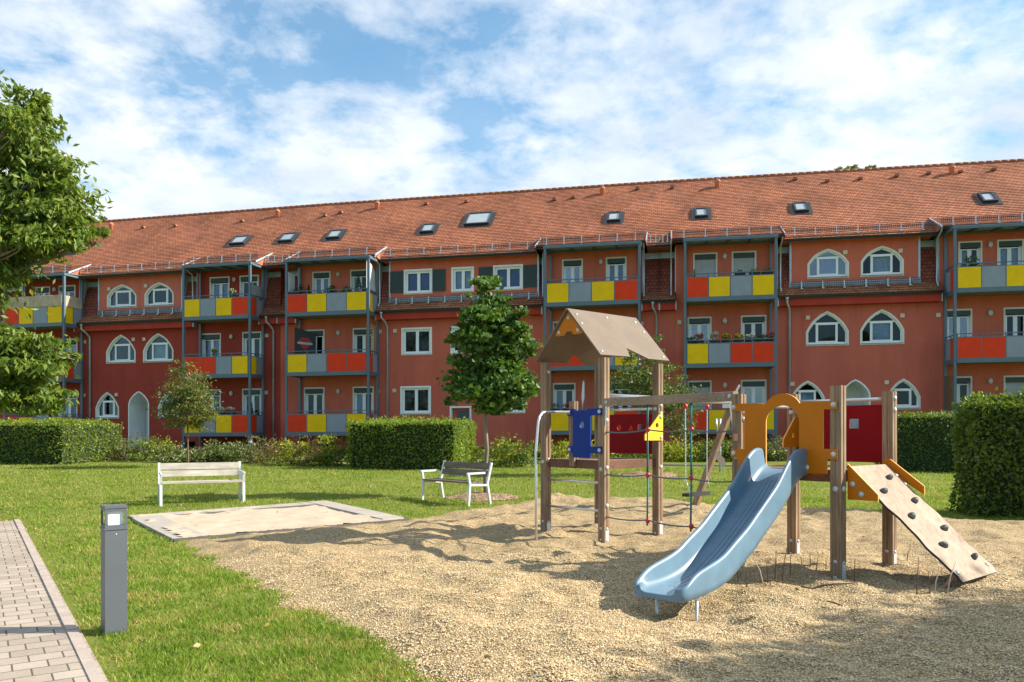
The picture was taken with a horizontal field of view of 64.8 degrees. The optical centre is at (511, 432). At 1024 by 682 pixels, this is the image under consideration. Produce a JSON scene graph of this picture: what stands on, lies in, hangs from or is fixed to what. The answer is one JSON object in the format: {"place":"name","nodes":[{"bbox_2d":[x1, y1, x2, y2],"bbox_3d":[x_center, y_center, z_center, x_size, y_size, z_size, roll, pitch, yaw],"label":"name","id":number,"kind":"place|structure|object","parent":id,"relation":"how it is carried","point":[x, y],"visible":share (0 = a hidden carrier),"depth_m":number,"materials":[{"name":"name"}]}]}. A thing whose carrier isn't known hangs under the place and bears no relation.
{"place":"outdoors","nodes":[
{"label":"outdoors","id":0,"kind":"place"},
{"bbox_2d":[0,520,108,681],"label":"path","id":1,"kind":"structure","parent":0,"point":[36,644],"depth_m":6.36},
{"bbox_2d":[14,519,104,681],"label":"path kerb","id":2,"kind":"structure","parent":1,"relation":"on","point":[92,671],"depth_m":6.61,"materials":[{"name":"concrete"}]},
{"bbox_2d":[0,451,1023,681],"bbox_3d":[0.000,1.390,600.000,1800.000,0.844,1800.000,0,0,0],"label":"ground","id":3,"kind":"structure","parent":0,"point":[91,641],"depth_m":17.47,"materials":[{"name":"green plant"}]},
{"bbox_2d":[0,69,113,416],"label":"oak tree","id":4,"kind":"object","parent":3,"relation":"on","point":[43,207],"visible":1,"depth_m":18.43,"materials":[{"name":"green plant"}]},
{"bbox_2d":[0,416,124,464],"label":"hedge","id":5,"kind":"object","parent":3,"relation":"on","point":[61,441],"visible":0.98,"depth_m":29.41,"materials":[{"name":"green plant"}]},
{"bbox_2d":[100,504,127,634],"bbox_3d":[-3.110,1.133,6.300,0.168,1.135,0.168,0,0,-38],"label":"bollard lamp","id":6,"kind":"object","parent":3,"relation":"on","point":[114,528],"visible":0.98,"depth_m":6.24,"materials":[{"name":"grey metal"}]},
{"bbox_2d":[106,432,161,459],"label":"shrub","id":7,"kind":"object","parent":3,"relation":"on","point":[118,453],"visible":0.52,"depth_m":31.57,"materials":[{"name":"green plant"}]},
{"bbox_2d":[111,433,177,461],"bbox_3d":[-14.128,0.579,31.072,2.184,1.132,2.535,0,0,-42],"label":"shrub","id":8,"kind":"object","parent":3,"relation":"on","point":[141,456],"visible":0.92,"depth_m":30.92,"materials":[{"name":"green plant"}]},
{"bbox_2d":[132,435,181,459],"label":"shrub","id":9,"kind":"object","parent":3,"relation":"on","point":[159,444],"visible":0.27,"depth_m":31.68,"materials":[{"name":"green plant"}]},
{"bbox_2d":[0,203,323,451],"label":"apartment house","id":10,"kind":"structure","parent":3,"relation":"on","point":[152,293],"depth_m":41.91,"materials":[{"name":"paint"}]},
{"bbox_2d":[35,286,49,295],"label":"balcony door","id":11,"kind":"structure","parent":10,"relation":"in","point":[47,288],"depth_m":43.37,"materials":[{"name":"paint"}]},
{"bbox_2d":[5,295,81,308],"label":"reed screen","id":12,"kind":"object","parent":10,"relation":"attached to","point":[50,300],"visible":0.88,"depth_m":41.72,"materials":[{"name":"beige wicker"}]},
{"bbox_2d":[59,285,75,297],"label":"balcony door","id":13,"kind":"structure","parent":10,"relation":"in","point":[70,288],"depth_m":43.00,"materials":[{"name":"paint"}]},
{"bbox_2d":[59,338,77,352],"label":"balcony door","id":14,"kind":"structure","parent":10,"relation":"in","point":[75,347],"depth_m":42.99,"materials":[{"name":"paint"}]},
{"bbox_2d":[59,393,77,417],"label":"balcony door","id":15,"kind":"structure","parent":10,"relation":"in","point":[69,410],"depth_m":43.12,"materials":[{"name":"paint"}]},
{"bbox_2d":[95,392,118,418],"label":"window","id":16,"kind":"structure","parent":10,"relation":"in","point":[104,416],"depth_m":42.52,"materials":[{"name":"paint"}]},
{"bbox_2d":[106,335,135,363],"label":"window","id":17,"kind":"structure","parent":10,"relation":"in","point":[128,360],"depth_m":42.33,"materials":[{"name":"paint"}]},
{"bbox_2d":[107,284,136,308],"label":"window","id":18,"kind":"structure","parent":10,"relation":"in","point":[129,305],"depth_m":42.39,"materials":[{"name":"paint"}]},
{"bbox_2d":[143,333,173,362],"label":"window","id":19,"kind":"structure","parent":10,"relation":"in","point":[160,351],"depth_m":41.90,"materials":[{"name":"paint"}]},
{"bbox_2d":[144,282,173,306],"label":"window","id":20,"kind":"structure","parent":10,"relation":"in","point":[167,289],"depth_m":41.87,"materials":[{"name":"paint"}]},
{"bbox_2d":[202,333,220,356],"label":"balcony door","id":21,"kind":"structure","parent":10,"relation":"in","point":[208,344],"depth_m":41.15,"materials":[{"name":"paint"}]},
{"bbox_2d":[202,389,220,414],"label":"balcony door","id":22,"kind":"structure","parent":10,"relation":"in","point":[214,390],"depth_m":41.00,"materials":[{"name":"paint"}]},
{"bbox_2d":[210,276,229,297],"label":"balcony door","id":23,"kind":"structure","parent":10,"relation":"in","point":[217,289],"depth_m":41.03,"materials":[{"name":"paint"}]},
{"bbox_2d":[240,275,258,296],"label":"balcony door","id":24,"kind":"structure","parent":10,"relation":"in","point":[243,278],"depth_m":40.56,"materials":[{"name":"paint"}]},
{"bbox_2d":[242,331,261,357],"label":"balcony door","id":25,"kind":"structure","parent":10,"relation":"in","point":[244,334],"depth_m":40.56,"materials":[{"name":"paint"}]},
{"bbox_2d":[242,388,261,431],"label":"balcony door","id":26,"kind":"structure","parent":10,"relation":"in","point":[255,390],"depth_m":40.59,"materials":[{"name":"paint"}]},
{"bbox_2d":[252,283,261,299],"bbox_3d":[-12.615,-7.048,39.608,0.020,0.850,1.150,0,0,13],"label":"fabric screen","id":27,"kind":"object","parent":10,"relation":"hanging from","point":[256,290],"visible":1,"depth_m":39.71,"materials":[{"name":"grey fabric"}]},
{"bbox_2d":[146,443,212,461],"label":"shrub","id":28,"kind":"object","parent":3,"relation":"on","point":[167,456],"visible":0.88,"depth_m":30.42,"materials":[{"name":"green plant"}]},
{"bbox_2d":[146,359,227,462],"bbox_3d":[-11.090,-0.602,27.602,2.611,3.777,2.571,0,0,0],"label":"young tree","id":29,"kind":"object","parent":3,"relation":"on","point":[187,393],"visible":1,"depth_m":27.35,"materials":[{"name":"green plant"}]},
{"bbox_2d":[177,445,224,462],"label":"shrub","id":30,"kind":"object","parent":3,"relation":"on","point":[203,448],"visible":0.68,"depth_m":30.19,"materials":[{"name":"green plant"}]},
{"bbox_2d":[158,461,244,505],"bbox_3d":[-6.558,1.102,17.048,1.675,0.949,0.670,0,0,-27],"label":"park bench","id":31,"kind":"object","parent":3,"relation":"on","point":[223,466],"visible":0.9,"depth_m":17.15,"materials":[{"name":"beige wood"}]},
{"bbox_2d":[185,439,233,462],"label":"shrub","id":32,"kind":"object","parent":3,"relation":"on","point":[209,447],"visible":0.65,"depth_m":30.20,"materials":[{"name":"green plant"}]},
{"bbox_2d":[207,440,261,461],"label":"shrub","id":33,"kind":"object","parent":3,"relation":"on","point":[224,447],"visible":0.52,"depth_m":30.29,"materials":[{"name":"green plant"}]},
{"bbox_2d":[212,437,277,462],"bbox_3d":[-9.916,0.629,29.901,2.375,1.097,1.680,0,0,-29],"label":"shrub","id":34,"kind":"object","parent":3,"relation":"on","point":[248,459],"visible":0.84,"depth_m":29.81,"materials":[{"name":"green plant"}]},
{"bbox_2d":[238,434,287,463],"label":"shrub","id":35,"kind":"object","parent":3,"relation":"on","point":[255,453],"visible":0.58,"depth_m":29.85,"materials":[{"name":"green plant"}]},
{"bbox_2d":[128,500,410,541],"bbox_3d":[-4.382,1.551,14.293,4.171,0.238,3.817,0,0,-39],"label":"sandbox border","id":36,"kind":"object","parent":3,"relation":"on","point":[157,524],"visible":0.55,"depth_m":14.21,"materials":[{"name":"concrete"}]},
{"bbox_2d":[137,501,403,537],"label":"sand","id":37,"kind":"structure","parent":36,"relation":"in","point":[240,520],"depth_m":14.22,"materials":[{"name":"beige sand"}]},
{"bbox_2d":[251,434,308,464],"bbox_3d":[-8.331,0.618,29.133,1.898,1.164,1.535,0,0,0],"label":"shrub","id":38,"kind":"object","parent":3,"relation":"on","point":[272,450],"visible":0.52,"depth_m":29.10,"materials":[{"name":"green plant"}]},
{"bbox_2d":[268,438,311,465],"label":"shrub","id":39,"kind":"object","parent":3,"relation":"on","point":[288,450],"visible":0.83,"depth_m":28.49,"materials":[{"name":"green plant"}]},
{"bbox_2d":[284,434,335,465],"bbox_3d":[-7.080,0.599,28.443,1.826,1.242,1.648,0,0,0],"label":"shrub","id":40,"kind":"object","parent":3,"relation":"on","point":[308,461],"visible":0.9,"depth_m":28.25,"materials":[{"name":"green plant"}]},
{"bbox_2d":[295,433,340,465],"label":"shrub","id":41,"kind":"object","parent":3,"relation":"on","point":[313,450],"visible":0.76,"depth_m":28.19,"materials":[{"name":"green plant"}]},
{"bbox_2d":[309,437,348,466],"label":"shrub","id":42,"kind":"object","parent":3,"relation":"on","point":[338,455],"visible":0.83,"depth_m":28.09,"materials":[{"name":"green plant"}]},
{"bbox_2d":[345,415,476,468],"bbox_3d":[-3.409,0.279,27.921,4.100,1.930,3.000,0,0,12],"label":"hedge","id":43,"kind":"object","parent":3,"relation":"on","point":[407,443],"visible":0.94,"depth_m":26.75,"materials":[{"name":"green plant"}]},
{"bbox_2d":[120,458,731,466],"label":"bed kerb","id":44,"kind":"structure","parent":3,"relation":"on","point":[539,463],"depth_m":28.42,"materials":[{"name":"concrete"}]},
{"bbox_2d":[420,460,492,506],"bbox_3d":[-1.200,1.094,17.189,0.670,0.949,1.675,0,0,-41],"label":"park bench","id":45,"kind":"object","parent":3,"relation":"on","point":[466,471],"visible":0.92,"depth_m":17.21,"materials":[{"name":"grey wood"}]},
{"bbox_2d":[275,180,660,455],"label":"apartment house","id":46,"kind":"structure","parent":3,"relation":"on","point":[550,255],"depth_m":38.56,"materials":[{"name":"paint"}]},
{"bbox_2d":[288,272,294,292],"bbox_3d":[-10.624,-7.208,38.864,0.020,0.950,0.650,0,0,12],"label":"side screen","id":47,"kind":"object","parent":46,"relation":"attached to","point":[291,281],"visible":0.86,"depth_m":38.84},
{"bbox_2d":[295,328,315,355],"bbox_3d":[-10.064,-4.419,39.262,1.022,1.370,0.023,0,0,-25],"label":"banner","id":48,"kind":"object","parent":46,"relation":"attached to","point":[305,340],"visible":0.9,"depth_m":39.24,"materials":[{"name":"black fabric"}]},
{"bbox_2d":[304,387,324,431],"bbox_3d":[-9.742,-1.137,39.834,1.090,2.205,0.210,0,0,12],"label":"balcony door","id":49,"kind":"structure","parent":46,"relation":"in","point":[307,390],"depth_m":39.83,"materials":[{"name":"paint"}]},
{"bbox_2d":[306,329,324,371],"bbox_3d":[-9.742,-3.987,39.834,1.090,2.205,0.210,0,0,12],"label":"balcony door","id":50,"kind":"structure","parent":46,"relation":"in","point":[318,331],"depth_m":39.70,"materials":[{"name":"paint"}]},
{"bbox_2d":[312,271,330,292],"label":"balcony door","id":51,"kind":"structure","parent":46,"relation":"in","point":[322,284],"depth_m":39.78,"materials":[{"name":"paint"}]},
{"bbox_2d":[350,269,365,291],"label":"balcony door","id":52,"kind":"structure","parent":46,"relation":"in","point":[362,272],"depth_m":39.36,"materials":[{"name":"paint"}]},
{"bbox_2d":[353,328,373,353],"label":"balcony door","id":53,"kind":"structure","parent":46,"relation":"in","point":[356,331],"depth_m":39.32,"materials":[{"name":"paint"}]},
{"bbox_2d":[353,386,373,412],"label":"balcony door","id":54,"kind":"structure","parent":46,"relation":"in","point":[360,398],"depth_m":39.34,"materials":[{"name":"paint"}]},
{"bbox_2d":[366,260,374,290],"bbox_3d":[-6.704,-7.463,38.313,0.020,1.420,1.130,0,0,12],"label":"side screen","id":55,"kind":"object","parent":46,"relation":"attached to","point":[372,279],"visible":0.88,"depth_m":38.36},
{"bbox_2d":[366,323,375,353],"bbox_3d":[-6.686,-4.478,38.325,0.030,1.350,1.200,0,0,12],"label":"trellis","id":56,"kind":"object","parent":46,"relation":"attached to","point":[371,338],"visible":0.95,"depth_m":38.50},
{"bbox_2d":[400,386,430,414],"bbox_3d":[-4.615,-1.560,38.752,1.540,1.368,0.240,0,0,12],"label":"window","id":57,"kind":"structure","parent":46,"relation":"in","point":[416,388],"depth_m":38.79,"materials":[{"name":"white paint"}]},
{"bbox_2d":[401,327,431,354],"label":"window","id":58,"kind":"structure","parent":46,"relation":"in","point":[417,352],"depth_m":38.78,"materials":[{"name":"white paint"}]},
{"bbox_2d":[390,268,445,294],"bbox_3d":[-4.507,-7.260,38.830,2.770,1.207,0.317,0,0,12],"label":"window","id":59,"kind":"structure","parent":46,"relation":"in","point":[421,281],"depth_m":38.86,"materials":[{"name":"white paint"}]},
{"bbox_2d":[451,266,473,292],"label":"window","id":60,"kind":"structure","parent":46,"relation":"in","point":[461,284],"depth_m":38.39,"materials":[{"name":"white paint"}]},
{"bbox_2d":[479,264,536,290],"bbox_3d":[-0.185,-7.282,37.930,2.780,1.207,0.317,0,0,12],"label":"window","id":61,"kind":"structure","parent":46,"relation":"in","point":[514,278],"depth_m":37.94,"materials":[{"name":"white paint"}]},
{"bbox_2d":[553,383,575,410],"bbox_3d":[2.428,-1.199,37.330,1.060,2.205,0.267,0,0,12],"label":"balcony door","id":62,"kind":"structure","parent":46,"relation":"in","point":[560,395],"depth_m":37.33,"materials":[{"name":"paint"}]},
{"bbox_2d":[562,259,582,281],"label":"balcony door","id":63,"kind":"structure","parent":46,"relation":"in","point":[567,272],"depth_m":37.24,"materials":[{"name":"paint"}]},
{"bbox_2d":[606,256,626,280],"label":"balcony door","id":64,"kind":"structure","parent":46,"relation":"in","point":[614,270],"depth_m":36.83,"materials":[{"name":"paint"}]},
{"bbox_2d":[5,473,945,657],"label":"fallen leaves","id":65,"kind":"object","parent":3,"relation":"on","point":[197,645],"visible":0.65,"depth_m":11.05,"materials":[{"name":"brown plant"}]},
{"bbox_2d":[444,491,517,500],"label":"mulch","id":66,"kind":"object","parent":3,"relation":"on","point":[479,495],"visible":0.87,"depth_m":17.80,"materials":[{"name":"brown wood"}]},
{"bbox_2d":[436,275,545,492],"bbox_3d":[-0.473,-1.029,18.496,2.531,5.126,2.028,0,0,0],"label":"maple tree","id":67,"kind":"object","parent":3,"relation":"on","point":[488,380],"visible":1,"depth_m":18.15,"materials":[{"name":"green plant"}]},
{"bbox_2d":[472,442,514,464],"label":"shrub","id":68,"kind":"object","parent":3,"relation":"on","point":[483,449],"visible":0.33,"depth_m":28.72,"materials":[{"name":"green plant"}]},
{"bbox_2d":[473,433,528,466],"bbox_3d":[-0.380,0.622,28.233,1.835,1.202,1.982,0,0,38],"label":"shrub","id":69,"kind":"object","parent":3,"relation":"on","point":[499,457],"visible":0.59,"depth_m":28.18,"materials":[{"name":"green plant"}]},
{"bbox_2d":[491,432,555,467],"bbox_3d":[0.319,0.592,27.862,2.423,1.288,1.626,0,0,0],"label":"shrub","id":70,"kind":"object","parent":3,"relation":"on","point":[522,457],"visible":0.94,"depth_m":27.70,"materials":[{"name":"green plant"}]},
{"bbox_2d":[531,440,568,460],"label":"shrub","id":71,"kind":"object","parent":3,"relation":"on","point":[554,449],"visible":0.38,"depth_m":30.91,"materials":[{"name":"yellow plant"}]},
{"bbox_2d":[613,471,679,478],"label":"mulch","id":72,"kind":"object","parent":3,"relation":"on","point":[666,474],"visible":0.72,"depth_m":23.92,"materials":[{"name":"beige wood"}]},
{"bbox_2d":[592,334,703,472],"bbox_3d":[4.168,-0.794,24.315,3.546,4.334,2.224,0,0,0],"label":"pear tree","id":73,"kind":"object","parent":3,"relation":"on","point":[631,371],"visible":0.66,"depth_m":24.14,"materials":[{"name":"green plant"}]},
{"bbox_2d":[624,441,678,460],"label":"shrub","id":74,"kind":"object","parent":3,"relation":"on","point":[665,447],"visible":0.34,"depth_m":30.97,"materials":[{"name":"green plant"}]},
{"bbox_2d":[663,437,698,461],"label":"shrub","id":75,"kind":"object","parent":3,"relation":"on","point":[676,451],"visible":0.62,"depth_m":30.94,"materials":[{"name":"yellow plant"}]},
{"bbox_2d":[664,435,716,460],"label":"shrub","id":76,"kind":"object","parent":3,"relation":"on","point":[688,455],"visible":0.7,"depth_m":30.92,"materials":[{"name":"green plant"}]},
{"bbox_2d":[688,438,730,461],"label":"shrub","id":77,"kind":"object","parent":3,"relation":"on","point":[700,457],"visible":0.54,"depth_m":30.89,"materials":[{"name":"green plant"}]},
{"bbox_2d":[694,439,731,460],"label":"shrub","id":78,"kind":"object","parent":3,"relation":"on","point":[726,452],"visible":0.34,"depth_m":30.88,"materials":[{"name":"green plant"}]},
{"bbox_2d":[708,434,767,460],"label":"shrub","id":79,"kind":"object","parent":3,"relation":"on","point":[728,449],"visible":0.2,"depth_m":30.90,"materials":[{"name":"green plant"}]},
{"bbox_2d":[767,434,786,460],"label":"shrub","id":80,"kind":"object","parent":3,"relation":"on","point":[777,456],"visible":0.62,"depth_m":31.23,"materials":[{"name":"green plant"}]},
{"bbox_2d":[767,439,786,460],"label":"shrub","id":81,"kind":"object","parent":3,"relation":"on","point":[769,451],"visible":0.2,"depth_m":31.16,"materials":[{"name":"green plant"}]},
{"bbox_2d":[659,158,1023,454],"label":"apartment house","id":82,"kind":"structure","parent":3,"relation":"on","point":[868,287],"depth_m":35.08,"materials":[{"name":"paint"}]},
{"bbox_2d":[687,316,711,363],"bbox_3d":[8.391,-4.079,36.104,1.050,2.205,0.210,0,0,10],"label":"balcony door","id":83,"kind":"structure","parent":82,"relation":"in","point":[691,321],"depth_m":36.08,"materials":[{"name":"paint"}]},
{"bbox_2d":[687,380,711,427],"bbox_3d":[8.391,-1.229,36.104,1.050,2.205,0.210,0,0,10],"label":"balcony door","id":84,"kind":"structure","parent":82,"relation":"in","point":[707,385],"depth_m":36.06,"materials":[{"name":"paint"}]},
{"bbox_2d":[693,252,716,276],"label":"balcony door","id":85,"kind":"structure","parent":82,"relation":"in","point":[702,262],"depth_m":36.03,"materials":[{"name":"paint"}]},
{"bbox_2d":[732,251,755,274],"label":"balcony door","id":86,"kind":"structure","parent":82,"relation":"in","point":[744,260],"depth_m":35.73,"materials":[{"name":"paint"}]},
{"bbox_2d":[741,315,765,341],"bbox_3d":[10.683,-4.091,35.682,1.090,2.205,0.210,0,0,10],"label":"balcony door","id":87,"kind":"structure","parent":82,"relation":"in","point":[758,319],"depth_m":35.65,"materials":[{"name":"paint"}]},
{"bbox_2d":[741,380,765,403],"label":"balcony door","id":88,"kind":"structure","parent":82,"relation":"in","point":[746,382],"depth_m":35.65,"materials":[{"name":"paint"}]},
{"bbox_2d":[793,381,824,399],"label":"window","id":89,"kind":"structure","parent":82,"relation":"in","point":[804,394],"depth_m":35.32,"materials":[{"name":"paint"}]},
{"bbox_2d":[806,311,848,345],"bbox_3d":[13.715,-4.536,35.114,1.770,1.514,0.230,0,0,10],"label":"window","id":90,"kind":"structure","parent":82,"relation":"in","point":[818,343],"depth_m":35.10,"materials":[{"name":"paint"}]},
{"bbox_2d":[807,249,848,278],"bbox_3d":[13.777,-7.369,35.203,1.720,1.299,0.307,0,0,10],"label":"window","id":91,"kind":"structure","parent":82,"relation":"in","point":[827,267],"depth_m":35.25,"materials":[{"name":"paint"}]},
{"bbox_2d":[860,309,903,344],"bbox_3d":[15.920,-4.552,34.747,1.780,1.524,0.307,0,0,10],"label":"window","id":92,"kind":"structure","parent":82,"relation":"in","point":[881,332],"depth_m":34.80,"materials":[{"name":"paint"}]},
{"bbox_2d":[861,246,903,276],"bbox_3d":[15.951,-7.390,34.803,1.740,1.319,0.307,0,0,10],"label":"window","id":93,"kind":"structure","parent":82,"relation":"in","point":[880,264],"depth_m":34.85,"materials":[{"name":"paint"}]},
{"bbox_2d":[890,379,920,408],"bbox_3d":[16.764,-1.659,34.553,1.350,1.326,0.230,0,0,10],"label":"window","id":94,"kind":"structure","parent":82,"relation":"in","point":[899,406],"depth_m":34.54,"materials":[{"name":"paint"}]},
{"bbox_2d":[945,375,952,417],"bbox_3d":[18.169,-1.330,33.458,0.020,2.100,1.245,0,0,10],"label":"reed screen","id":95,"kind":"object","parent":82,"relation":"attached to","point":[948,392],"visible":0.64,"depth_m":33.53,"materials":[{"name":"brown wood"}]},
{"bbox_2d":[947,309,971,339],"bbox_3d":[18.910,-4.133,34.168,1.040,2.205,0.210,0,0,10],"label":"balcony door","id":96,"kind":"structure","parent":82,"relation":"in","point":[960,312],"depth_m":34.14,"materials":[{"name":"paint"}]},
{"bbox_2d":[957,376,971,403],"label":"balcony door","id":97,"kind":"structure","parent":82,"relation":"in","point":[960,379],"depth_m":34.07,"materials":[{"name":"paint"}]},
{"bbox_2d":[958,256,980,266],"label":"potted plant","id":98,"kind":"object","parent":82,"relation":"on","point":[970,261],"visible":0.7,"depth_m":32.94,"materials":[{"name":"green plant"}]},
{"bbox_2d":[958,241,981,266],"bbox_3d":[19.352,-6.985,34.116,0.930,2.205,0.267,0,0,10],"label":"balcony door","id":99,"kind":"structure","parent":82,"relation":"in","point":[962,253],"depth_m":34.07,"materials":[{"name":"paint"}]},
{"bbox_2d":[997,239,1023,264],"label":"balcony door","id":100,"kind":"structure","parent":82,"relation":"in","point":[1010,253],"depth_m":33.82,"materials":[{"name":"paint"}]},
{"bbox_2d":[1004,307,1023,335],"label":"balcony door","id":101,"kind":"structure","parent":82,"relation":"in","point":[1009,310],"depth_m":33.77,"materials":[{"name":"paint"}]},
{"bbox_2d":[1004,375,1023,395],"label":"balcony door","id":102,"kind":"structure","parent":82,"relation":"in","point":[1014,383],"depth_m":33.75,"materials":[{"name":"paint"}]},
{"bbox_2d":[875,409,962,471],"bbox_3d":[14.712,0.210,26.219,5.349,2.118,2.131,0,0,12],"label":"hedge","id":103,"kind":"object","parent":3,"relation":"on","point":[923,445],"visible":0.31,"depth_m":25.69,"materials":[{"name":"green plant"}]},
{"bbox_2d":[944,386,1023,517],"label":"hedge","id":104,"kind":"object","parent":3,"relation":"on","point":[989,465],"visible":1,"depth_m":14.72,"materials":[{"name":"green plant"}]},
{"bbox_2d":[0,0,1023,220],"label":"sky","id":105,"kind":"structure","parent":0,"point":[179,106],"materials":[{"name":"blue"}]},
{"bbox_2d":[169,492,1023,681],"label":"gravel ground","id":106,"kind":"structure","parent":0,"point":[506,528],"depth_m":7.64,"materials":[{"name":"beige gravel"}]},
{"bbox_2d":[535,308,997,620],"bbox_3d":[2.584,0.068,11.119,4.566,3.664,9.284,0,0,0],"label":"play structure","id":107,"kind":"object","parent":106,"relation":"on","point":[714,550],"visible":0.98,"depth_m":8.92,"materials":[{"name":"brown wood"}]},
{"bbox_2d":[681,403,710,496],"bbox_3d":[3.314,0.305,14.489,0.240,1.650,0.760,0,0,45],"label":"swing","id":108,"kind":"object","parent":107,"relation":"hanging from","point":[702,493],"visible":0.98,"depth_m":14.36,"materials":[{"name":"metal"}]},
{"bbox_2d":[800,582,857,588],"bbox_3d":[3.004,1.447,7.639,0.515,0.092,0.047,0,0,15],"label":"fallen stick","id":109,"kind":"object","parent":106,"relation":"on","point":[815,587],"visible":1,"depth_m":7.65,"materials":[{"name":"brown wood"}]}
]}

